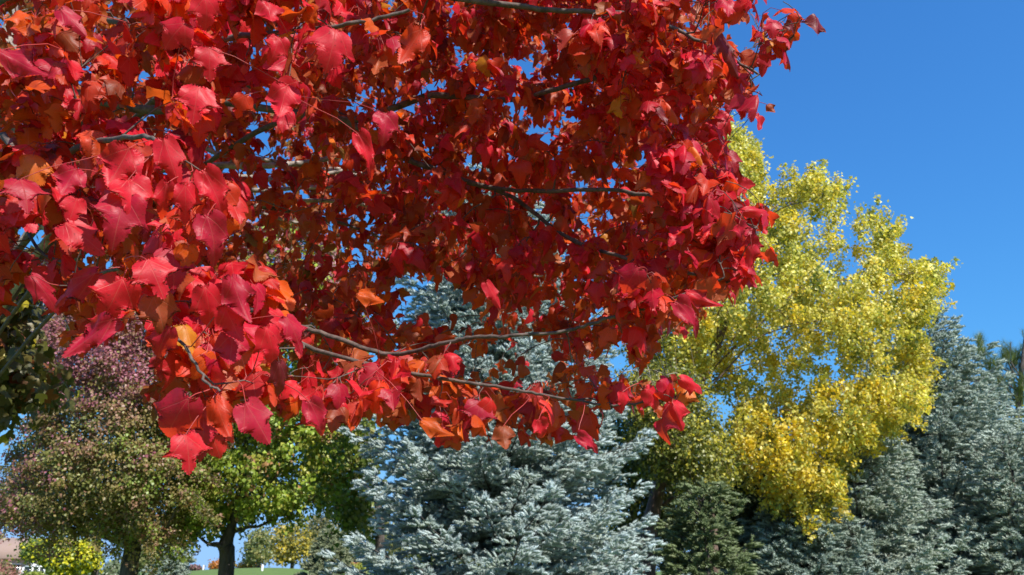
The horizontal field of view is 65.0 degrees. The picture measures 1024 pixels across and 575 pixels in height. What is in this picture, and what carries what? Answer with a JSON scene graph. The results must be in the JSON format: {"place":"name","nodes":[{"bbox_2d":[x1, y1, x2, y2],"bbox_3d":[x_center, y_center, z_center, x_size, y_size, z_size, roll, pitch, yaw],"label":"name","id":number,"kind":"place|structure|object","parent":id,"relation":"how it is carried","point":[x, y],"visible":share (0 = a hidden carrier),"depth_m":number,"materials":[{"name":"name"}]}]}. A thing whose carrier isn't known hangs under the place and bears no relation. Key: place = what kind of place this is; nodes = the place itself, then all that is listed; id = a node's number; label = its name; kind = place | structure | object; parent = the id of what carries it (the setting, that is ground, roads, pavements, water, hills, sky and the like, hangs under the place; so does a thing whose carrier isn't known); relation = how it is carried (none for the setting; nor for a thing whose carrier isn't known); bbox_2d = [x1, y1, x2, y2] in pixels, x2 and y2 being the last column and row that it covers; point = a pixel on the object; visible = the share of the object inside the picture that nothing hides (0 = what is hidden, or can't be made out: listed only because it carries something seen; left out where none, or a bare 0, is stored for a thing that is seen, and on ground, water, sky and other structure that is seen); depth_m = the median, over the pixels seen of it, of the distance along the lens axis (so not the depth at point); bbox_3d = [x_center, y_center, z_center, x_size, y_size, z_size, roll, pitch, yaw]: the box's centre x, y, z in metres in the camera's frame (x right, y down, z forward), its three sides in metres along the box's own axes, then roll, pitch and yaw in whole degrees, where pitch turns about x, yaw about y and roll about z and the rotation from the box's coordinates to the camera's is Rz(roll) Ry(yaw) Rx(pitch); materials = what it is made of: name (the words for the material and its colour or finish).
{"place":"outdoors","nodes":[
{"label":"outdoors","id":0,"kind":"place"},
{"bbox_2d":[88,568,877,574],"bbox_3d":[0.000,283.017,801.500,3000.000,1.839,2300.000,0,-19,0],"label":"ground","id":1,"kind":"structure","parent":0,"point":[265,571],"depth_m":54.37,"materials":[{"name":"green plant"}]},
{"bbox_2d":[0,558,23,574],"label":"red brown shrub","id":2,"kind":"object","parent":1,"relation":"on","point":[7,568],"visible":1,"depth_m":37.26,"materials":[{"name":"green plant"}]},
{"bbox_2d":[21,563,45,574],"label":"parked vehicle","id":3,"kind":"object","parent":1,"relation":"on","point":[27,568],"visible":0.24,"depth_m":62.32,"materials":[{"name":"white paint"}]},
{"bbox_2d":[21,568,45,574],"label":"green hedge","id":4,"kind":"object","parent":1,"relation":"on","point":[32,573],"visible":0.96,"depth_m":35.52,"materials":[{"name":"green plant"}]},
{"bbox_2d":[0,538,84,574],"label":"house","id":5,"kind":"structure","parent":1,"relation":"on","point":[7,547],"depth_m":72.18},
{"bbox_2d":[12,563,21,574],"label":"window","id":6,"kind":"structure","parent":5,"relation":"in","point":[18,567],"depth_m":70.77,"materials":[{"name":"white paint"}]},
{"bbox_2d":[0,235,98,443],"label":"olive maple","id":7,"kind":"object","parent":1,"relation":"on","point":[29,382],"visible":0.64,"depth_m":5.86,"materials":[{"name":"green plant"}]},
{"bbox_2d":[6,535,112,574],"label":"bush","id":8,"kind":"object","parent":1,"relation":"on","point":[89,562],"visible":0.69,"depth_m":23.92,"materials":[{"name":"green plant"}]},
{"bbox_2d":[98,557,120,574],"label":"grey green tree","id":9,"kind":"object","parent":1,"relation":"on","point":[109,568],"visible":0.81,"depth_m":27.91,"materials":[{"name":"green plant"}]},
{"bbox_2d":[0,258,237,574],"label":"ornamental pear","id":10,"kind":"object","parent":1,"relation":"on","point":[126,496],"visible":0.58,"depth_m":11.76,"materials":[{"name":"green plant"}]},
{"bbox_2d":[138,548,176,574],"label":"background tree","id":11,"kind":"object","parent":1,"relation":"on","point":[143,562],"visible":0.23,"depth_m":129.31,"materials":[{"name":"green plant"}]},
{"bbox_2d":[140,538,196,574],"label":"blue spruce","id":12,"kind":"object","parent":1,"relation":"on","point":[184,569],"visible":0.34,"depth_m":24.34,"materials":[{"name":"green plant"}]},
{"bbox_2d":[189,562,204,570],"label":"purple shrub","id":13,"kind":"object","parent":1,"relation":"on","point":[194,567],"visible":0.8,"depth_m":103.26,"materials":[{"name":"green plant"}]},
{"bbox_2d":[205,557,218,569],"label":"orange shrub","id":14,"kind":"object","parent":1,"relation":"on","point":[214,565],"visible":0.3,"depth_m":59.97,"materials":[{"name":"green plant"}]},
{"bbox_2d":[235,561,261,567],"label":"orange shrub","id":15,"kind":"object","parent":1,"relation":"on","point":[243,565],"visible":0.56,"depth_m":63.85,"materials":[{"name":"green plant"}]},
{"bbox_2d":[236,526,278,567],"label":"green tree","id":16,"kind":"object","parent":1,"relation":"on","point":[254,547],"visible":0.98,"depth_m":61.89,"materials":[{"name":"green plant"}]},
{"bbox_2d":[165,209,372,574],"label":"green maple","id":17,"kind":"object","parent":1,"relation":"on","point":[255,462],"visible":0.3,"depth_m":12.92,"materials":[{"name":"green plant"}]},
{"bbox_2d":[264,520,318,567],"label":"yellow tree","id":18,"kind":"object","parent":1,"relation":"on","point":[295,545],"visible":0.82,"depth_m":65.40,"materials":[{"name":"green plant"}]},
{"bbox_2d":[300,510,339,554],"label":"olive tree","id":19,"kind":"object","parent":1,"relation":"on","point":[319,526],"visible":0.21,"depth_m":70.84,"materials":[{"name":"green plant"}]},
{"bbox_2d":[293,523,366,574],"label":"grey green conifer","id":20,"kind":"object","parent":1,"relation":"on","point":[313,564],"visible":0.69,"depth_m":42.14,"materials":[{"name":"green plant"}]},
{"bbox_2d":[293,413,398,567],"bbox_3d":[-3.580,4.563,16.450,2.280,5.575,2.775,0,-19,0],"label":"green ash","id":21,"kind":"object","parent":1,"relation":"on","point":[357,511],"visible":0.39,"depth_m":15.89,"materials":[{"name":"green plant"}]},
{"bbox_2d":[344,560,368,573],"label":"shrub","id":22,"kind":"object","parent":1,"relation":"on","point":[357,565],"visible":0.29,"depth_m":46.86,"materials":[{"name":"yellow plant"}]},
{"bbox_2d":[341,516,407,570],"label":"olive tree","id":23,"kind":"object","parent":1,"relation":"on","point":[391,552],"visible":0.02,"depth_m":67.40,"materials":[{"name":"green plant"}]},
{"bbox_2d":[0,0,825,474],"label":"red maple","id":24,"kind":"object","parent":1,"relation":"on","point":[90,162],"visible":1,"depth_m":2.11,"materials":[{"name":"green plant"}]},
{"bbox_2d":[371,518,478,570],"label":"background tree","id":25,"kind":"object","parent":1,"relation":"on","point":[418,556],"visible":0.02,"depth_m":74.68,"materials":[{"name":"green plant"}]},
{"bbox_2d":[316,159,688,574],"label":"blue spruce","id":26,"kind":"object","parent":1,"relation":"on","point":[525,511],"visible":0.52,"depth_m":10.69,"materials":[{"name":"green plant"}]},
{"bbox_2d":[564,513,657,569],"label":"background tree","id":27,"kind":"object","parent":1,"relation":"on","point":[612,525],"depth_m":79.99,"materials":[{"name":"green plant"}]},
{"bbox_2d":[589,373,699,569],"bbox_3d":[2.825,4.520,16.922,3.001,6.079,3.206,0,-19,0],"label":"dark green tree","id":28,"kind":"object","parent":1,"relation":"on","point":[638,505],"visible":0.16,"depth_m":16.36,"materials":[{"name":"green plant"}]},
{"bbox_2d":[609,339,757,574],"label":"shaded aspen","id":29,"kind":"object","parent":1,"relation":"on","point":[700,439],"visible":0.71,"depth_m":13.30,"materials":[{"name":"plant"}]},
{"bbox_2d":[653,475,770,574],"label":"green spruce","id":30,"kind":"object","parent":1,"relation":"on","point":[703,538],"visible":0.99,"depth_m":12.12,"materials":[{"name":"green plant"}]},
{"bbox_2d":[656,442,853,574],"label":"green spruce","id":31,"kind":"object","parent":1,"relation":"on","point":[749,509],"visible":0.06,"depth_m":16.37,"materials":[{"name":"green plant"}]},
{"bbox_2d":[614,112,962,574],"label":"golden birch","id":32,"kind":"object","parent":1,"relation":"on","point":[850,311],"visible":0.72,"depth_m":14.58,"materials":[{"name":"yellow plant"}]},
{"bbox_2d":[720,490,876,574],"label":"blue spruce","id":33,"kind":"object","parent":1,"relation":"on","point":[779,552],"visible":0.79,"depth_m":13.76,"materials":[{"name":"green plant"}]},
{"bbox_2d":[765,406,971,574],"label":"blue spruce","id":34,"kind":"object","parent":1,"relation":"on","point":[877,498],"visible":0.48,"depth_m":14.79,"materials":[{"name":"green plant"}]},
{"bbox_2d":[846,341,996,574],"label":"blue spruce","id":35,"kind":"object","parent":1,"relation":"on","point":[920,435],"visible":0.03,"depth_m":20.07,"materials":[{"name":"green plant"}]},
{"bbox_2d":[849,305,1023,574],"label":"blue spruce","id":36,"kind":"object","parent":1,"relation":"on","point":[948,428],"visible":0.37,"depth_m":18.06,"materials":[{"name":"green plant"}]},
{"bbox_2d":[864,344,1023,574],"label":"blue spruce","id":37,"kind":"object","parent":1,"relation":"on","point":[1006,397],"visible":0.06,"depth_m":20.40,"materials":[{"name":"green plant"}]},
{"bbox_2d":[906,426,1023,574],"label":"blue spruce","id":38,"kind":"object","parent":1,"relation":"on","point":[994,492],"visible":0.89,"depth_m":15.78,"materials":[{"name":"green plant"}]},
{"bbox_2d":[973,328,1023,550],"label":"pine tree","id":39,"kind":"object","parent":1,"relation":"on","point":[1017,397],"visible":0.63,"depth_m":25.45,"materials":[{"name":"green plant"}]},
{"bbox_2d":[1012,389,1023,432],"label":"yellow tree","id":40,"kind":"object","parent":1,"relation":"on","point":[1015,405],"visible":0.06,"depth_m":23.49,"materials":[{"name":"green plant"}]},
{"bbox_2d":[0,0,1023,570],"label":"sky","id":41,"kind":"structure","parent":0,"point":[921,102],"materials":[{"name":"blue"}]}
]}

